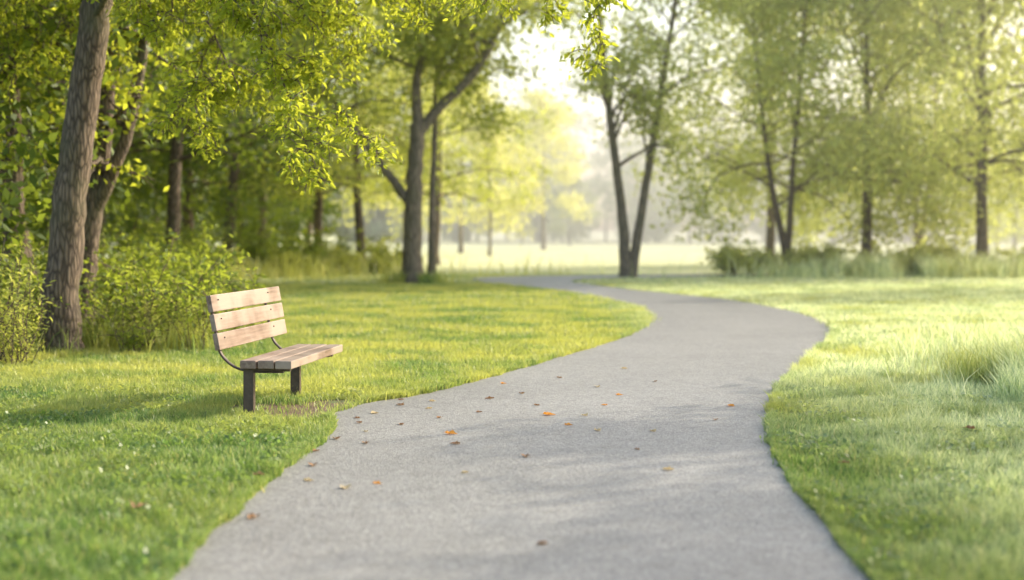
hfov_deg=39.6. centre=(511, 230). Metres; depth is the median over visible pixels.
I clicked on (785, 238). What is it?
parkland tree
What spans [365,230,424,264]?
shrub
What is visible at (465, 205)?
tree
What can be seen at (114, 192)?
woodland tree
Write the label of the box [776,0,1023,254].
parkland tree
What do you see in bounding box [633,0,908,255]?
parkland tree
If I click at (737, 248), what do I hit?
shrub
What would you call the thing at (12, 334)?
shrub
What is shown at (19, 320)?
weed plant
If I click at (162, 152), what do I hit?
woodland tree
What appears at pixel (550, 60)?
sky
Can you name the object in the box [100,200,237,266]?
shrub
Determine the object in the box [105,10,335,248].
woodland tree
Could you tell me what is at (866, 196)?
parkland tree
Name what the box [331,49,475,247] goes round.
young tree
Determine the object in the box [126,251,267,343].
shrub
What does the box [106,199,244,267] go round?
shrub
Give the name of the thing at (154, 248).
shrub
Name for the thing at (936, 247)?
shrub
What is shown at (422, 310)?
meadow grass
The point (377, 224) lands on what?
distant woodland
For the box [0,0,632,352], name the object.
tree
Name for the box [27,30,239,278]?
woodland tree
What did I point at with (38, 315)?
shrub
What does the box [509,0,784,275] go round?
tree
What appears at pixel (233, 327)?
shrub
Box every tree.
[0,0,71,238]
[0,0,209,299]
[0,0,227,331]
[0,0,296,328]
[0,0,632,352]
[0,3,313,274]
[1,35,191,235]
[18,0,271,305]
[18,0,285,178]
[21,1,157,230]
[22,0,352,260]
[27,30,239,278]
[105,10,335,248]
[111,0,361,251]
[189,0,482,244]
[204,0,623,283]
[223,0,484,260]
[324,7,578,264]
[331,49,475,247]
[370,64,526,252]
[398,158,477,234]
[447,102,557,255]
[470,85,601,249]
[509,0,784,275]
[545,175,608,245]
[621,0,980,272]
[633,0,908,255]
[646,158,729,244]
[720,0,1023,258]
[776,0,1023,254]
[779,158,889,245]
[784,0,1023,264]
[885,0,1023,253]
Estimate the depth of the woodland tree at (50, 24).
22.43 m
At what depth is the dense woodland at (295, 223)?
64.33 m
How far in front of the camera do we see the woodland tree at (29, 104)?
22.78 m
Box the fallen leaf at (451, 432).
[445,430,456,433]
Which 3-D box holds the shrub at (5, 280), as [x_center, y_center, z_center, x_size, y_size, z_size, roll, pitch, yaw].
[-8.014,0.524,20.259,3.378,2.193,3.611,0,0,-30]
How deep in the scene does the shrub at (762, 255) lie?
50.80 m
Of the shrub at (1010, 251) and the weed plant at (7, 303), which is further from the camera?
the shrub at (1010, 251)
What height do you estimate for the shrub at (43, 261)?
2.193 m
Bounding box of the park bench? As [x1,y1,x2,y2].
[206,286,342,413]
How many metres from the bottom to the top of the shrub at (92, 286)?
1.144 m
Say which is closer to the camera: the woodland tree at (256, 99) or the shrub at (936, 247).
the woodland tree at (256, 99)
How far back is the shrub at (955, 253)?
50.71 m
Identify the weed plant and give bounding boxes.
[0,227,46,352]
[0,244,56,361]
[0,297,23,362]
[0,297,48,363]
[82,278,146,347]
[109,264,203,348]
[159,289,218,350]
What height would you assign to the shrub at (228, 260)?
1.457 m
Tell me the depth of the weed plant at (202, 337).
18.54 m
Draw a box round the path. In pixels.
[172,272,903,579]
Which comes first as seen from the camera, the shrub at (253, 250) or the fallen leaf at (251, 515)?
the fallen leaf at (251, 515)
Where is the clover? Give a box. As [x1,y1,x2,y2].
[0,383,1023,579]
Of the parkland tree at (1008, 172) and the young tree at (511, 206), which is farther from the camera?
the young tree at (511, 206)
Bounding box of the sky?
[123,0,1023,231]
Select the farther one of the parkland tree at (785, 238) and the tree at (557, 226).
the tree at (557, 226)
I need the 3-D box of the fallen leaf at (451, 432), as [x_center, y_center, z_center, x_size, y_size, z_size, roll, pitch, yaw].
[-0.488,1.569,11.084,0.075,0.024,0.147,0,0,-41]
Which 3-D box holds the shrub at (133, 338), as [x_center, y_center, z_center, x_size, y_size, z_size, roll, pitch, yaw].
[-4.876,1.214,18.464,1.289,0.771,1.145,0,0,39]
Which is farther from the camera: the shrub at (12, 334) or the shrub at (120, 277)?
the shrub at (120, 277)
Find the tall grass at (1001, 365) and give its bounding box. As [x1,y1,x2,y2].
[2,267,1023,409]
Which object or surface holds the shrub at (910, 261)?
on the ground at (592, 252)
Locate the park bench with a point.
(293, 359)
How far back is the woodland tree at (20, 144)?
19.88 m
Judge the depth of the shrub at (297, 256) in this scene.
49.17 m
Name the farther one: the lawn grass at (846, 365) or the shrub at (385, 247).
the shrub at (385, 247)
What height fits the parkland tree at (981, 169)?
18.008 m
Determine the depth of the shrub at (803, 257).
50.91 m
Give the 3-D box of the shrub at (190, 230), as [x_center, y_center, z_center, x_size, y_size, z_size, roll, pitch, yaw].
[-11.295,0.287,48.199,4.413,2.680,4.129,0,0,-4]
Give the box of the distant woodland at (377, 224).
[32,90,1023,242]
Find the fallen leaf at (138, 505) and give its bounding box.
[130,501,146,507]
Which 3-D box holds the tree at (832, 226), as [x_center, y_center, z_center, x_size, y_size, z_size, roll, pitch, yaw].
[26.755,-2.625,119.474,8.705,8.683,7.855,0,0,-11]
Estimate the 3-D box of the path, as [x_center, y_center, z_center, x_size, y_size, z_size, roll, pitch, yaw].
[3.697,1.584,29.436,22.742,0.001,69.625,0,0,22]
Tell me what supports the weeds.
on the ground at (592, 252)
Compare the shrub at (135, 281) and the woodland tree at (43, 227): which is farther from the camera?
the woodland tree at (43, 227)
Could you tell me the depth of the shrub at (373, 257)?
52.13 m
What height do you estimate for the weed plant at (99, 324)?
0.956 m
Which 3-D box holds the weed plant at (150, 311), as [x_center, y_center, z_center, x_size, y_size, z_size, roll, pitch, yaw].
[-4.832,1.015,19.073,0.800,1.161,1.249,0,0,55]
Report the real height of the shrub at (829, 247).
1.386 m
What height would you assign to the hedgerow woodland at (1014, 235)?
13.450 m
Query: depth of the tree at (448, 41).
42.84 m
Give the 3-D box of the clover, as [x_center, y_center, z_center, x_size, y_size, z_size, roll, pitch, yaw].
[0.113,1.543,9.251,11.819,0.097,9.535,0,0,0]
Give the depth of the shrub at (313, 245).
52.76 m
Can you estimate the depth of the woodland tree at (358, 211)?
53.15 m
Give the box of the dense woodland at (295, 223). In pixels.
[0,15,375,262]
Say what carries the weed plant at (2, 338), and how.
on the ground at (592, 252)
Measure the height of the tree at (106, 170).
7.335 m
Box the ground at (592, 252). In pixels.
[0,232,1023,579]
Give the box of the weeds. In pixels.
[33,245,1023,328]
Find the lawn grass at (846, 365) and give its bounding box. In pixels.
[0,319,1023,579]
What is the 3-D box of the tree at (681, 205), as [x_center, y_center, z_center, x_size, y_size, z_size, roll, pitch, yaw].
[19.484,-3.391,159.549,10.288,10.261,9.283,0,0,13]
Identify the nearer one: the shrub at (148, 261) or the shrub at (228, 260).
the shrub at (148, 261)
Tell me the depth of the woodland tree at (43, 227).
36.52 m
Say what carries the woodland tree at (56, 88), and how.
on the ground at (592, 252)
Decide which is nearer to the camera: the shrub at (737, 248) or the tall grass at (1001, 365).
the tall grass at (1001, 365)
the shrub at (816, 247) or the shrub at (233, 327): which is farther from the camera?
the shrub at (816, 247)
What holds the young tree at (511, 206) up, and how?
on the ground at (592, 252)
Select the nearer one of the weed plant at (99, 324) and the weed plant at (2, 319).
the weed plant at (2, 319)
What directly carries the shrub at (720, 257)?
on the ground at (592, 252)
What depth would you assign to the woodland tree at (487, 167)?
66.05 m
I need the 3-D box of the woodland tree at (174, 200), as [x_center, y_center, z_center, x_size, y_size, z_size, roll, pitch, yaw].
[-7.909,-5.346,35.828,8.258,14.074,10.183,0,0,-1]
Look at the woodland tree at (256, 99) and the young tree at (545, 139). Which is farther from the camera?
the young tree at (545, 139)
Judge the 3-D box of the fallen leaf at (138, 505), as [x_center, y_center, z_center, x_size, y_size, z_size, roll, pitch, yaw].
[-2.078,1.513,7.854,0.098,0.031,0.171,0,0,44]
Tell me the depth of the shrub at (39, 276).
19.25 m
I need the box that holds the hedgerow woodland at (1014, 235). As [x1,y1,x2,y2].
[918,88,1023,249]
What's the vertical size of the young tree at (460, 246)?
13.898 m
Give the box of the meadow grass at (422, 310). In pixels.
[30,272,1023,337]
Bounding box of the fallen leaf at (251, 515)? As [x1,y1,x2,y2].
[247,513,258,518]
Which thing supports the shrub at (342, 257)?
on the ground at (592, 252)
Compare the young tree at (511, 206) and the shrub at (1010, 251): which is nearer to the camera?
the shrub at (1010, 251)
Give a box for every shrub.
[0,194,48,318]
[0,205,101,284]
[0,246,87,333]
[0,283,68,346]
[0,297,37,355]
[18,275,105,336]
[41,212,245,317]
[78,295,181,352]
[79,228,248,340]
[95,235,250,326]
[98,215,245,285]
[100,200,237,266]
[100,207,222,288]
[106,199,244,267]
[116,199,238,252]
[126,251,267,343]
[186,238,241,272]
[191,286,275,341]
[198,208,336,271]
[246,242,315,275]
[259,209,392,263]
[302,241,365,274]
[360,245,401,273]
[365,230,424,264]
[699,243,774,275]
[704,239,771,273]
[735,247,788,274]
[778,239,847,258]
[780,243,841,267]
[805,239,881,271]
[872,243,942,272]
[884,236,957,270]
[939,247,1000,271]
[993,244,1023,261]
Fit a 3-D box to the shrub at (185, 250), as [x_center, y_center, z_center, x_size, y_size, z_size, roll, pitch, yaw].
[-8.349,0.524,32.898,3.378,2.193,3.611,0,0,-13]
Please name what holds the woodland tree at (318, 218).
on the ground at (592, 252)
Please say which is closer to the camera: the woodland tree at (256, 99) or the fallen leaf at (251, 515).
the fallen leaf at (251, 515)
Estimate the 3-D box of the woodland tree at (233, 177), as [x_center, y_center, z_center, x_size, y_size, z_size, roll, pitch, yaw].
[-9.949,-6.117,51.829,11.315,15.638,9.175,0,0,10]

